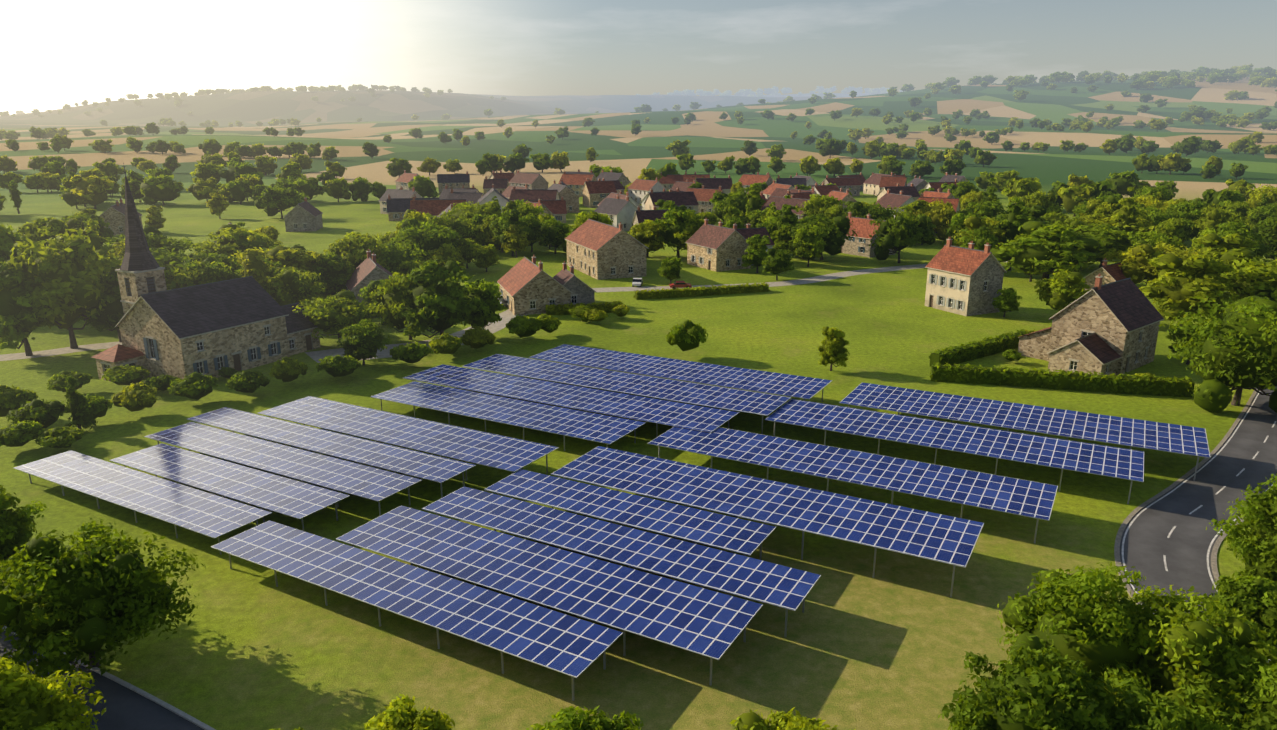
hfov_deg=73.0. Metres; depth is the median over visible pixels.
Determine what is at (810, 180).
village house
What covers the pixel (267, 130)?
tree
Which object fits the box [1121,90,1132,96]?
tree wood
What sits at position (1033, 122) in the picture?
tree
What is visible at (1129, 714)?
tree
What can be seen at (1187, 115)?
tree
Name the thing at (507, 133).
tree
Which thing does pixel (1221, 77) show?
tree wood
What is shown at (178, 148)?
hedgerow tree
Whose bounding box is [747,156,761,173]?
hedgerow tree
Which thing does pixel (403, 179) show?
village house
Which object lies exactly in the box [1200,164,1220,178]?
hedgerow tree
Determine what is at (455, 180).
village house
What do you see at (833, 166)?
hedgerow tree
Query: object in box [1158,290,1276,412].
tree
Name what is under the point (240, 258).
village tree
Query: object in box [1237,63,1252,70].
tree wood
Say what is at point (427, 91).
tree wood
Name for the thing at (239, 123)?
tree
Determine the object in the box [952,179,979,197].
village tree
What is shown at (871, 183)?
village house
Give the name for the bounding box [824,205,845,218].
village tree
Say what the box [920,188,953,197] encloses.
village house
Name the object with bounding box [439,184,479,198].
village house
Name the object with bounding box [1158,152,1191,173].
hedgerow tree
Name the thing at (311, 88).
tree wood
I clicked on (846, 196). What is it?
village house
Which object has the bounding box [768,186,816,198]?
village house
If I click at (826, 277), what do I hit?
village road
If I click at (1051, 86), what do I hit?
tree wood
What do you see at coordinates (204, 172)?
hedgerow tree
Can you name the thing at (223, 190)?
hedgerow tree
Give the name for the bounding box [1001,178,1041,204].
village tree
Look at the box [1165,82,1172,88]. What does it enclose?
tree wood
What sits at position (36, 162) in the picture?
hedgerow tree
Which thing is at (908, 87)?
tree wood
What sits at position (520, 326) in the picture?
bush
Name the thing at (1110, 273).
village house
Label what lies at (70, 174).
village tree
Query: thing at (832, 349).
tree
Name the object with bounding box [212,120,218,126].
tree
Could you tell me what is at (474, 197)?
village house
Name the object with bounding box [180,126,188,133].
hedgerow tree
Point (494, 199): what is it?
village tree
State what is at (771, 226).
tree
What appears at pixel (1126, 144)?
tree
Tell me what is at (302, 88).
tree wood
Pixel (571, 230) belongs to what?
village tree
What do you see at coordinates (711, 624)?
solar array
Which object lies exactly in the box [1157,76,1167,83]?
tree wood
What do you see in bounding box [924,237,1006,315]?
tall house
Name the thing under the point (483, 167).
hedgerow tree
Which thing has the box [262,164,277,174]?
hedgerow tree
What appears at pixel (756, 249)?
village tree
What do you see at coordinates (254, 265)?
village tree
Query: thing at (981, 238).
village tree
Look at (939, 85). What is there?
tree wood
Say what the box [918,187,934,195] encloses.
village tree
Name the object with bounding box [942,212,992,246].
village tree
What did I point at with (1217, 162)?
hedgerow tree
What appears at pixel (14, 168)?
hedgerow tree
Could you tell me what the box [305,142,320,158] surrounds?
hedgerow tree
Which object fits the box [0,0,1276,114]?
sky
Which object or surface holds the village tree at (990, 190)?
on the ground
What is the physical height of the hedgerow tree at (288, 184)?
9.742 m
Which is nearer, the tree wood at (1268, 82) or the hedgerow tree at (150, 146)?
the hedgerow tree at (150, 146)
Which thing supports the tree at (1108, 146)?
on the ground
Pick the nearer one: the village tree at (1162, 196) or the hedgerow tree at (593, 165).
the village tree at (1162, 196)
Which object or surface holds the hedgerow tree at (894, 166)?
on the ground
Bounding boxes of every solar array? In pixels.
[14,396,558,554]
[211,446,983,700]
[371,344,831,450]
[648,426,1057,543]
[765,382,1210,503]
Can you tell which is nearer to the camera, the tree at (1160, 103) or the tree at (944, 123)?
the tree at (944, 123)
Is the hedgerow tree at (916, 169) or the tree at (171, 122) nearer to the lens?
the hedgerow tree at (916, 169)
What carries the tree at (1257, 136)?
on the ground
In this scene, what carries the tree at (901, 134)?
on the ground
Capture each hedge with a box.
[545,301,623,314]
[633,282,769,299]
[929,329,1033,366]
[929,362,1194,396]
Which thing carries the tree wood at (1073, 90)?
on the ground
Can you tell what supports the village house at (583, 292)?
on the ground
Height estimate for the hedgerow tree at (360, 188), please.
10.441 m
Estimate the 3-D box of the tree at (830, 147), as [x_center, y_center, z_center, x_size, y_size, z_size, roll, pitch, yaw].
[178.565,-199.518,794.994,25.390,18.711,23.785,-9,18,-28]
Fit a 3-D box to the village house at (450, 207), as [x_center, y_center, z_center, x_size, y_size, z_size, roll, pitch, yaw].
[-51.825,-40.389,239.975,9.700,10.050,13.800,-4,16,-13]
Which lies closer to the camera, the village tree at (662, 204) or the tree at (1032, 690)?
the tree at (1032, 690)
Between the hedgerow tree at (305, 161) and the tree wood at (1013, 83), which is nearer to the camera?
the hedgerow tree at (305, 161)
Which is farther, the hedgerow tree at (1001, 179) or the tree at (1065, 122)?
the tree at (1065, 122)
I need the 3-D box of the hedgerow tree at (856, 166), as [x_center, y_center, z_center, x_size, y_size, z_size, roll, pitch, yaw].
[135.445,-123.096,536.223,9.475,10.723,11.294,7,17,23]
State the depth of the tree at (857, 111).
1798.22 m
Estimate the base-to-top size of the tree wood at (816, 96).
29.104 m
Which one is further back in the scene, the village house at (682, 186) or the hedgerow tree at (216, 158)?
the hedgerow tree at (216, 158)
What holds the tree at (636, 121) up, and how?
on the ground
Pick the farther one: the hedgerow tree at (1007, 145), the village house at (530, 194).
the hedgerow tree at (1007, 145)
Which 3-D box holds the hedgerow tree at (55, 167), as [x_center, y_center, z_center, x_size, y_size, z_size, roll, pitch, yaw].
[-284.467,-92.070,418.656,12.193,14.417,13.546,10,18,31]
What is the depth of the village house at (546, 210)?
255.83 m
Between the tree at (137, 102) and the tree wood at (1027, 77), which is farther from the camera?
the tree at (137, 102)
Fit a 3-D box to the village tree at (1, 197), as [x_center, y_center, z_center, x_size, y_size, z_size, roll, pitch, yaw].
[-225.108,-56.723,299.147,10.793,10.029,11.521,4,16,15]
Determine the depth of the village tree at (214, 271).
134.49 m
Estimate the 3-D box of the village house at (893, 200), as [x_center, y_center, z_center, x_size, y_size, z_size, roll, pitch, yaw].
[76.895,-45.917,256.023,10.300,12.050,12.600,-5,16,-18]
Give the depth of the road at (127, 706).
47.00 m
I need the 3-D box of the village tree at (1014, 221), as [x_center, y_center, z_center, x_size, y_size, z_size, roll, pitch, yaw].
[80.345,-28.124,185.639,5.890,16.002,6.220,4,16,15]
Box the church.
[92,163,320,381]
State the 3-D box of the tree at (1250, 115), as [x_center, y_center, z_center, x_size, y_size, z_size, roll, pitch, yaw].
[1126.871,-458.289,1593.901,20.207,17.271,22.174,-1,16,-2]
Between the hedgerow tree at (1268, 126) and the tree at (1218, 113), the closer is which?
the hedgerow tree at (1268, 126)
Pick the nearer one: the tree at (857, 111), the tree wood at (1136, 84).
the tree at (857, 111)
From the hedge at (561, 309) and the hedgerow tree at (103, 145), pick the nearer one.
the hedge at (561, 309)
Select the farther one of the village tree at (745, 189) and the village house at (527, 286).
the village tree at (745, 189)
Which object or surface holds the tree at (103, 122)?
on the ground
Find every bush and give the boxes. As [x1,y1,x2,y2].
[0,384,37,416]
[0,420,44,446]
[6,398,66,428]
[35,425,83,447]
[46,370,92,391]
[66,393,113,420]
[101,364,149,384]
[110,382,156,411]
[138,374,177,390]
[167,372,218,399]
[218,367,237,377]
[226,371,269,392]
[269,357,307,381]
[316,354,360,376]
[390,341,432,363]
[428,333,462,353]
[460,326,496,348]
[506,314,541,337]
[537,314,561,332]
[584,308,607,321]
[611,304,629,316]
[666,320,707,350]
[1002,349,1021,360]
[1135,373,1156,377]
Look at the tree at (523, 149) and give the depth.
748.52 m
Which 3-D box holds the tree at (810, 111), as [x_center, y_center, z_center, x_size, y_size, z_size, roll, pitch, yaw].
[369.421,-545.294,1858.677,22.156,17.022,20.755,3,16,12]
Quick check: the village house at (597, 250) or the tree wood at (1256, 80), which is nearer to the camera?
the village house at (597, 250)
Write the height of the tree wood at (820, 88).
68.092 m
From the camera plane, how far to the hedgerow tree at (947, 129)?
1351.97 m
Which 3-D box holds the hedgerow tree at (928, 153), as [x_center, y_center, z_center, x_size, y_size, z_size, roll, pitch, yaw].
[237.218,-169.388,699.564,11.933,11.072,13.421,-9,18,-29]
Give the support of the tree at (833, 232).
on the ground
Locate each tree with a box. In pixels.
[0,111,8,115]
[0,155,16,172]
[0,172,23,192]
[0,196,5,210]
[0,223,44,263]
[0,258,61,355]
[0,485,48,588]
[0,518,205,687]
[0,656,105,729]
[1,228,120,348]
[3,132,16,139]
[5,139,16,148]
[5,164,18,171]
[8,130,20,139]
[8,180,21,213]
[9,140,19,151]
[17,217,66,245]
[21,173,45,192]
[28,155,47,171]
[29,129,45,139]
[30,126,46,139]
[36,142,49,149]
[37,172,59,191]
[38,175,61,191]
[40,160,67,183]
[45,129,58,137]
[46,155,66,167]
[49,136,63,152]
[55,134,73,150]
[57,127,69,136]
[59,175,70,192]
[59,186,87,208]
[61,177,85,206]
[61,212,113,244]
[62,218,100,235]
[63,375,97,429]
[65,158,80,172]
[67,167,76,177]
[69,174,114,208]
[74,208,104,219]
[77,270,123,341]
[79,167,106,177]
[81,219,116,264]
[82,129,90,135]
[85,249,123,327]
[88,140,112,151]
[92,139,114,153]
[92,161,126,180]
[99,120,107,125]
[100,176,118,196]
[102,158,119,167]
[104,225,195,256]
[110,239,124,266]
[111,127,123,135]
[118,179,139,198]
[121,125,136,134]
[121,170,143,183]
[121,179,143,202]
[126,136,142,151]
[128,139,142,151]
[130,157,146,166]
[134,99,141,105]
[134,126,143,135]
[136,159,157,172]
[139,174,184,204]
[144,122,159,134]
[144,205,166,228]
[145,141,156,152]
[145,167,175,181]
[151,247,236,288]
[153,139,170,154]
[157,256,230,289]
[161,117,171,124]
[162,155,180,172]
[166,120,176,125]
[169,129,177,134]
[169,141,178,152]
[172,144,185,152]
[178,121,186,125]
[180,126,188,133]
[183,261,238,286]
[186,176,217,201]
[188,224,280,258]
[189,249,241,274]
[190,162,224,183]
[197,153,226,168]
[198,139,219,154]
[204,127,214,134]
[205,193,229,218]
[208,139,222,151]
[210,184,244,202]
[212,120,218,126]
[218,161,258,183]
[223,141,239,156]
[225,151,244,164]
[226,157,242,166]
[226,179,253,203]
[229,222,250,252]
[229,245,288,268]
[231,176,259,200]
[231,257,281,278]
[233,145,253,158]
[235,121,242,126]
[240,173,263,197]
[240,235,271,286]
[249,171,263,178]
[250,143,267,157]
[252,184,271,200]
[254,155,276,175]
[254,226,282,248]
[255,184,309,218]
[261,244,307,251]
[262,127,273,135]
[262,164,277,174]
[263,266,325,305]
[265,248,334,306]
[266,146,281,156]
[270,128,278,136]
[271,178,292,187]
[272,119,279,124]
[276,161,306,182]
[276,181,299,196]
[279,142,296,156]
[286,128,294,135]
[288,142,307,154]
[288,153,313,171]
[290,118,300,125]
[290,146,303,153]
[292,177,324,199]
[292,289,384,341]
[294,127,304,135]
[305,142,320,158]
[310,251,354,296]
[311,96,318,100]
[316,172,338,184]
[322,146,338,159]
[322,177,351,201]
[322,231,393,269]
[324,160,346,177]
[335,319,392,364]
[348,177,372,200]
[360,279,386,324]
[362,142,379,158]
[364,693,454,729]
[369,272,428,339]
[371,181,386,198]
[375,232,390,243]
[377,242,427,273]
[383,135,391,141]
[385,157,412,177]
[389,209,437,243]
[389,218,462,261]
[393,218,422,249]
[394,260,424,275]
[399,259,477,338]
[408,175,437,197]
[409,128,422,138]
[411,114,418,119]
[416,157,440,174]
[424,243,466,267]
[425,214,457,230]
[438,131,451,143]
[438,201,498,224]
[441,113,451,118]
[443,158,462,173]
[449,201,473,219]
[452,128,463,139]
[453,216,479,244]
[457,238,478,268]
[457,278,505,328]
[460,136,469,145]
[471,244,501,271]
[472,214,486,245]
[474,131,484,139]
[475,159,490,174]
[475,213,498,245]
[475,217,500,245]
[477,200,502,216]
[482,153,502,173]
[483,227,502,251]
[490,209,535,255]
[492,196,501,212]
[494,154,505,172]
[496,119,505,126]
[501,224,529,257]
[502,199,526,216]
[503,127,513,137]
[503,152,529,171]
[505,200,544,216]
[512,143,532,157]
[522,213,544,252]
[526,705,643,729]
[530,153,553,171]
[531,120,538,126]
[536,217,568,253]
[538,213,553,224]
[545,135,555,144]
[550,151,569,171]
[554,126,568,139]
[555,224,573,251]
[564,228,576,253]
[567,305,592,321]
[574,210,612,227]
[582,117,594,126]
[586,147,598,161]
[589,164,601,173]
[590,127,599,134]
[592,166,600,173]
[594,165,628,179]
[624,182,632,194]
[628,219,666,256]
[631,119,641,127]
[631,124,641,135]
[638,168,662,179]
[651,207,697,257]
[654,162,679,180]
[655,199,682,211]
[657,256,681,283]
[665,139,690,156]
[671,117,679,123]
[673,212,708,250]
[676,153,696,171]
[684,112,695,119]
[684,116,692,123]
[687,182,702,188]
[696,211,719,225]
[701,160,716,172]
[709,190,732,220]
[713,190,749,225]
[717,155,735,172]
[719,112,727,120]
[721,206,744,226]
[725,217,745,228]
[730,181,743,193]
[730,707,855,729]
[734,111,742,118]
[734,157,750,174]
[737,116,744,124]
[737,187,760,193]
[739,211,747,226]
[740,140,757,155]
[741,234,770,272]
[745,183,765,213]
[746,209,767,227]
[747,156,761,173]
[747,210,764,227]
[748,182,767,193]
[757,208,796,222]
[757,217,777,246]
[760,109,774,118]
[761,248,793,279]
[765,144,783,157]
[765,202,776,212]
[767,156,785,173]
[770,221,793,253]
[775,195,797,240]
[777,144,786,158]
[785,112,796,120]
[787,215,857,259]
[789,224,801,251]
[790,131,797,138]
[791,224,825,266]
[794,184,810,189]
[795,194,846,220]
[799,155,817,175]
[803,134,816,144]
[805,108,814,115]
[805,121,811,128]
[806,212,823,221]
[808,159,821,175]
[815,138,824,149]
[817,129,827,137]
[817,326,849,370]
[818,139,844,157]
[822,157,845,176]
[824,132,832,139]
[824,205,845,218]
[829,110,839,120]
[838,140,848,149]
[842,201,898,219]
[844,201,855,215]
[847,141,858,154]
[848,128,864,141]
[849,158,863,174]
[850,107,863,115]
[861,128,873,138]
[864,139,883,158]
[868,108,881,116]
[869,211,937,262]
[875,136,883,142]
[877,155,901,173]
[879,143,886,156]
[880,149,888,156]
[882,114,892,124]
[884,160,905,174]
[885,127,894,134]
[886,142,898,156]
[888,211,903,218]
[894,116,903,122]
[895,143,907,156]
[895,199,927,218]
[896,131,908,138]
[900,124,908,130]
[901,150,913,158]
[903,110,913,118]
[904,147,915,159]
[909,112,920,121]
[909,163,924,177]
[912,198,958,240]
[914,142,927,153]
[915,139,924,146]
[915,160,934,175]
[917,151,926,159]
[917,214,935,244]
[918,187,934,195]
[923,108,932,116]
[923,149,934,160]
[927,150,942,162]
[928,126,936,135]
[934,125,941,133]
[937,632,1116,729]
[940,159,965,175]
[941,119,950,127]
[941,183,957,193]
[942,125,953,134]
[942,148,949,160]
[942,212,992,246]
[944,133,956,141]
[944,149,965,159]
[950,127,959,134]
[952,112,960,118]
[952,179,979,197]
[953,216,1006,248]
[954,140,972,154]
[959,190,983,211]
[959,199,1009,228]
[960,127,970,137]
[960,227,997,250]
[963,116,971,123]
[968,147,979,157]
[969,109,980,117]
[969,129,976,135]
[973,148,996,166]
[974,171,994,190]
[979,131,985,136]
[980,178,998,204]
[981,111,990,117]
[982,131,999,144]
[988,170,1022,191]
[990,221,1105,279]
[992,288,1022,316]
[994,205,1051,234]
[996,562,1174,704]
[998,197,1028,270]
[1001,128,1006,134]
[1001,140,1013,150]
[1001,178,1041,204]
[1008,117,1017,126]
[1008,233,1096,278]
[1009,188,1062,213]
[1013,257,1053,281]
[1015,120,1023,129]
[1019,142,1029,150]
[1029,118,1040,126]
[1032,142,1042,151]
[1034,269,1090,310]
[1037,121,1047,129]
[1038,143,1049,151]
[1040,210,1075,225]
[1046,180,1068,207]
[1051,123,1060,130]
[1052,219,1083,235]
[1057,185,1094,216]
[1058,126,1064,131]
[1060,140,1073,151]
[1061,118,1072,126]
[1067,173,1093,186]
[1069,122,1078,129]
[1071,676,1194,729]
[1072,193,1121,219]
[1073,143,1088,151]
[1077,203,1112,230]
[1078,121,1084,129]
[1078,199,1102,218]
[1078,222,1133,268]
[1080,181,1122,198]
[1083,122,1092,131]
[1086,110,1094,117]
[1089,214,1157,239]
[1096,119,1106,127]
[1096,190,1120,199]
[1099,241,1199,286]
[1100,139,1116,154]
[1100,202,1120,218]
[1103,169,1140,199]
[1104,104,1113,111]
[1104,121,1112,128]
[1109,117,1119,128]
[1111,207,1152,222]
[1114,187,1138,234]
[1114,585,1276,729]
[1117,137,1133,152]
[1118,134,1136,147]
[1120,231,1182,251]
[1131,153,1150,172]
[1132,185,1170,206]
[1132,196,1167,209]
[1133,121,1145,129]
[1133,136,1146,149]
[1134,194,1154,203]
[1135,203,1168,220]
[1136,105,1150,111]
[1137,181,1155,194]
[1139,253,1241,325]
[1140,140,1159,153]
[1144,192,1169,206]
[1144,211,1171,234]
[1147,154,1164,173]
[1149,118,1166,131]
[1149,217,1188,249]
[1154,99,1167,107]
[1155,180,1178,197]
[1157,198,1186,212]
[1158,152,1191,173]
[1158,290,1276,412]
[1163,117,1173,123]
[1164,200,1203,217]
[1165,323,1211,364]
[1171,141,1181,152]
[1175,209,1205,241]
[1176,644,1276,729]
[1178,163,1191,173]
[1179,136,1201,155]
[1180,111,1191,120]
[1188,105,1196,111]
[1188,227,1216,253]
[1190,109,1204,118]
[1190,204,1248,235]
[1190,233,1258,273]
[1192,106,1206,110]
[1192,117,1204,124]
[1193,197,1203,203]
[1195,188,1244,208]
[1196,219,1270,256]
[1197,136,1204,143]
[1199,575,1276,647]
[1200,140,1222,152]
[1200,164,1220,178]
[1201,155,1222,173]
[1202,110,1214,119]
[1206,473,1276,582]
[1210,115,1218,123]
[1213,112,1222,115]
[1213,247,1276,302]
[1216,120,1226,126]
[1218,115,1229,120]
[1223,200,1251,224]
[1223,222,1237,234]
[1225,179,1254,192]
[1226,108,1233,112]
[1227,136,1252,153]
[1228,119,1236,125]
[1229,114,1237,119]
[1229,163,1248,178]
[1230,143,1240,153]
[1232,183,1255,200]
[1236,119,1251,127]
[1244,112,1254,119]
[1245,184,1276,208]
[1245,208,1259,227]
[1246,144,1261,155]
[1248,131,1263,142]
[1248,205,1276,232]
[1254,112,1267,119]
[1255,106,1271,113]
[1255,215,1276,259]
[1256,194,1270,207]
[1261,109,1269,116]
[1262,145,1273,154]
[1264,123,1272,129]
[1269,144,1276,154]
[1270,121,1276,129]
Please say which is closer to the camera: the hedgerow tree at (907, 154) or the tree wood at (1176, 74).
the hedgerow tree at (907, 154)
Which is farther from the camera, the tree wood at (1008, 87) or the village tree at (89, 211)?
the tree wood at (1008, 87)
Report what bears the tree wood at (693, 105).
on the ground
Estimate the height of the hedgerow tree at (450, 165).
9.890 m
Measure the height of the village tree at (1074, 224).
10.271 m
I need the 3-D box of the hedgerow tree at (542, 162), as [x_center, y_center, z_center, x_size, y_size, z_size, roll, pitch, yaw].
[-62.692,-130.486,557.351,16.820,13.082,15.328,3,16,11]
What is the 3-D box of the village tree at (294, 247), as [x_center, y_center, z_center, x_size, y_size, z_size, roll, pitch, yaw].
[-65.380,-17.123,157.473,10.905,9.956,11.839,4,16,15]
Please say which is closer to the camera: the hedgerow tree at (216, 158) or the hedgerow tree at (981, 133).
the hedgerow tree at (216, 158)
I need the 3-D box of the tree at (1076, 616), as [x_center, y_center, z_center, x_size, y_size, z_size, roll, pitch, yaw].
[23.623,14.603,45.421,9.040,9.177,9.171,-9,18,-28]
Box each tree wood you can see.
[155,93,163,97]
[198,89,204,94]
[260,86,268,90]
[297,86,307,91]
[308,86,315,90]
[328,85,336,90]
[356,84,364,89]
[366,88,374,93]
[424,89,431,93]
[437,90,443,95]
[484,109,492,116]
[555,108,565,113]
[639,104,651,111]
[672,104,680,110]
[689,102,701,108]
[696,89,703,95]
[703,91,712,95]
[713,89,720,94]
[742,89,751,94]
[755,88,763,94]
[763,88,772,94]
[808,97,816,103]
[810,94,821,98]
[815,86,825,91]
[823,92,835,98]
[828,86,836,91]
[849,90,856,97]
[887,89,897,95]
[900,83,914,91]
[908,97,922,106]
[931,88,939,93]
[932,82,945,89]
[943,77,959,86]
[948,85,960,93]
[968,76,982,84]
[979,81,988,86]
[982,75,997,83]
[1005,85,1012,90]
[1006,76,1017,82]
[1009,80,1016,86]
[1013,90,1030,100]
[1016,79,1028,85]
[1020,76,1032,81]
[1025,74,1036,82]
[1039,75,1046,82]
[1040,80,1049,86]
[1046,83,1057,89]
[1050,71,1066,82]
[1061,75,1070,81]
[1065,72,1074,81]
[1070,87,1078,92]
[1076,71,1089,80]
[1084,76,1094,84]
[1086,85,1098,91]
[1090,74,1101,80]
[1102,75,1112,83]
[1117,76,1128,83]
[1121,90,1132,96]
[1130,80,1143,89]
[1139,93,1153,101]
[1143,70,1163,81]
[1146,81,1155,88]
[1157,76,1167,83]
[1159,71,1170,76]
[1162,76,1183,87]
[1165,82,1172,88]
[1171,72,1179,77]
[1183,72,1195,78]
[1183,80,1195,86]
[1185,75,1194,79]
[1191,66,1210,73]
[1195,76,1205,81]
[1206,75,1217,83]
[1211,69,1225,73]
[1212,72,1228,81]
[1224,90,1238,99]
[1225,68,1235,72]
[1227,73,1239,81]
[1234,70,1249,77]
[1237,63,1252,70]
[1237,91,1248,99]
[1248,76,1266,84]
[1249,72,1259,78]
[1260,77,1276,86]
[1261,66,1276,74]
[1265,72,1276,77]
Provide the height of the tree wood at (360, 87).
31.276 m
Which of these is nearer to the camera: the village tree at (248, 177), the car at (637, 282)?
the car at (637, 282)
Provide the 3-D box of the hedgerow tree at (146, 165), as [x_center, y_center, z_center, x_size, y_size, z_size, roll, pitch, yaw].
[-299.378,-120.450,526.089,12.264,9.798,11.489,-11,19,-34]
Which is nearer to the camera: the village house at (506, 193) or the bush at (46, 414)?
the bush at (46, 414)
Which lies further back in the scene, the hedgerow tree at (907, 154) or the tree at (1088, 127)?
the tree at (1088, 127)
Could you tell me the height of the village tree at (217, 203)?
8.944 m
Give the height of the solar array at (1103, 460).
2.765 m
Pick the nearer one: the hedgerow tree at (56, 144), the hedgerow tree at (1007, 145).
the hedgerow tree at (56, 144)
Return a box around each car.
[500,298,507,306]
[632,278,642,286]
[669,281,691,288]
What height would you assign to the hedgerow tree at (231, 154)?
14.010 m
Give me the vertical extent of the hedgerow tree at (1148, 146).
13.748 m
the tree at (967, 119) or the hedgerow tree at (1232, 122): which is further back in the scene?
the tree at (967, 119)
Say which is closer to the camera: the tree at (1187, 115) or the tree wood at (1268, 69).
the tree at (1187, 115)
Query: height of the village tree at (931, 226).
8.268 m
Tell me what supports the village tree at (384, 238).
on the ground
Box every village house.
[100,198,142,234]
[283,197,322,231]
[346,249,394,301]
[378,186,421,213]
[386,194,438,220]
[395,170,420,189]
[410,196,466,216]
[437,171,469,193]
[437,203,456,216]
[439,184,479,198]
[446,188,483,206]
[477,184,509,212]
[483,176,508,194]
[489,170,513,184]
[497,255,572,314]
[502,183,528,198]
[509,170,547,189]
[509,186,560,200]
[512,198,554,216]
[520,197,566,222]
[547,180,578,212]
[553,261,596,304]
[558,171,596,196]
[565,219,648,279]
[566,169,596,177]
[581,178,624,194]
[582,178,616,207]
[594,194,637,230]
[596,169,630,193]
[598,190,642,209]
[627,177,666,203]
[632,205,670,225]
[640,187,679,209]
[644,188,698,213]
[659,172,683,189]
[671,179,695,191]
[683,171,709,181]
[685,218,750,271]
[686,185,723,212]
[696,175,732,194]
[733,223,774,264]
[738,172,772,191]
[761,194,809,218]
[762,179,794,198]
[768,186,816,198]
[776,175,806,186]
[786,189,811,198]
[793,173,818,185]
[811,182,839,195]
[820,175,860,195]
[828,188,856,208]
[836,172,865,190]
[841,211,894,257]
[863,172,893,194]
[873,188,914,216]
[877,183,919,200]
[879,173,906,191]
[907,175,927,191]
[918,194,959,214]
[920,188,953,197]
[924,179,958,191]
[939,172,967,182]
[1084,258,1125,289]
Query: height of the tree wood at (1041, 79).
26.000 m
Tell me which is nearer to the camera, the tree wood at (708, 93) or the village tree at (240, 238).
the village tree at (240, 238)
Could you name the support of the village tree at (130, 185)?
on the ground
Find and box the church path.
[0,342,121,360]
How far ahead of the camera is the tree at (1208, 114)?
1642.18 m
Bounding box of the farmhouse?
[1018,274,1163,374]
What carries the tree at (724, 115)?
on the ground
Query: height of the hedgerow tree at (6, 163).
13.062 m
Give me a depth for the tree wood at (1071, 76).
2551.33 m
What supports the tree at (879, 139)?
on the ground
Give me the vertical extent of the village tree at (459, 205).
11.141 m
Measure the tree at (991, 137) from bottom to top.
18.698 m
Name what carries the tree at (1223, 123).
on the ground
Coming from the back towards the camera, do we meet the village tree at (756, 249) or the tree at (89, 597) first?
the village tree at (756, 249)
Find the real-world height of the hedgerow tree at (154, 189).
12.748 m
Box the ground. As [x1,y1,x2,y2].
[0,75,1276,729]
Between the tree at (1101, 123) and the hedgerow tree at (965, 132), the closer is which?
the hedgerow tree at (965, 132)
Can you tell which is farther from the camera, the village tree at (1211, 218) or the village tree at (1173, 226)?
the village tree at (1211, 218)
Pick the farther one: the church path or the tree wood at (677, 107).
the tree wood at (677, 107)
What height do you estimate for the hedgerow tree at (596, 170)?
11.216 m
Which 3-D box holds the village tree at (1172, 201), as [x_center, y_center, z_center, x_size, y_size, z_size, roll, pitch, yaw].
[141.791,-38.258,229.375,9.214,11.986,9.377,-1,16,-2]
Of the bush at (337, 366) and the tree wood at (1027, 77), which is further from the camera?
the tree wood at (1027, 77)
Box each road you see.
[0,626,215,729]
[305,309,525,362]
[592,261,1007,291]
[1114,386,1276,664]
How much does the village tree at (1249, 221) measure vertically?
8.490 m
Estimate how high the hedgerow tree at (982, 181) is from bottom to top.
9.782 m
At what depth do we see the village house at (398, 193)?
303.14 m
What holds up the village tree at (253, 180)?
on the ground
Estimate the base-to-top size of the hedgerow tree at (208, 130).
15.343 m
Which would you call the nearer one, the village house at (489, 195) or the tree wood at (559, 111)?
the village house at (489, 195)
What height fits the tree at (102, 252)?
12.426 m
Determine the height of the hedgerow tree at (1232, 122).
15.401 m
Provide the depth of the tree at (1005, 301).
140.34 m
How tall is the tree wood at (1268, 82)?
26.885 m
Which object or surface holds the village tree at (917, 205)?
on the ground
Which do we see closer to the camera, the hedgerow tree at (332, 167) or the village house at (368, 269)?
the village house at (368, 269)
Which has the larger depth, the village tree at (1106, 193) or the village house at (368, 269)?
the village tree at (1106, 193)
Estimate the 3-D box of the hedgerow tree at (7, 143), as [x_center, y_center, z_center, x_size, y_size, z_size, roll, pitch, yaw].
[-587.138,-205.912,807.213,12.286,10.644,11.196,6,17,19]
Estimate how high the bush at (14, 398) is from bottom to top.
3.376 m
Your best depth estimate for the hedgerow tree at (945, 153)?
668.18 m
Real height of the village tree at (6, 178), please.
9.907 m
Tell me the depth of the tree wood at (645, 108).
2857.25 m
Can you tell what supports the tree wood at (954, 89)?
on the ground
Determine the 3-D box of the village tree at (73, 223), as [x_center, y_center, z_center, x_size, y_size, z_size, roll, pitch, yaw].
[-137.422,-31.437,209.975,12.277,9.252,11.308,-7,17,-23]
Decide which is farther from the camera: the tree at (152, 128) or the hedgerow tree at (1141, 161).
the tree at (152, 128)
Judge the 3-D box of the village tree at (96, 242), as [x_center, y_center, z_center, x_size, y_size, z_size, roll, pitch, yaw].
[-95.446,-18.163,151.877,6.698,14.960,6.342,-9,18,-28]
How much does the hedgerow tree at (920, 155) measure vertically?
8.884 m
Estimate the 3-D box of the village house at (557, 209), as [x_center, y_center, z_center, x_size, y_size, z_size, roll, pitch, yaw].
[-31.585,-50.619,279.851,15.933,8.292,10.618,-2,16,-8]
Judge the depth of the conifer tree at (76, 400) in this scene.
88.16 m
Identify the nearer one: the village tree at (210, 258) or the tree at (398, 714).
the tree at (398, 714)
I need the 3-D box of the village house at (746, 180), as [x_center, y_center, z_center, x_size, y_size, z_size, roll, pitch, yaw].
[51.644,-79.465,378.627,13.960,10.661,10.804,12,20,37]
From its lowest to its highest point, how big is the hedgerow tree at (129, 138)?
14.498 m
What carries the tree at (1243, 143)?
on the ground
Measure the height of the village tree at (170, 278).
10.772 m
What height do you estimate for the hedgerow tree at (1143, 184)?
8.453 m
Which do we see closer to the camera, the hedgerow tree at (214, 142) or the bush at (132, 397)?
the bush at (132, 397)
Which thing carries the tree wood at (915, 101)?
on the ground

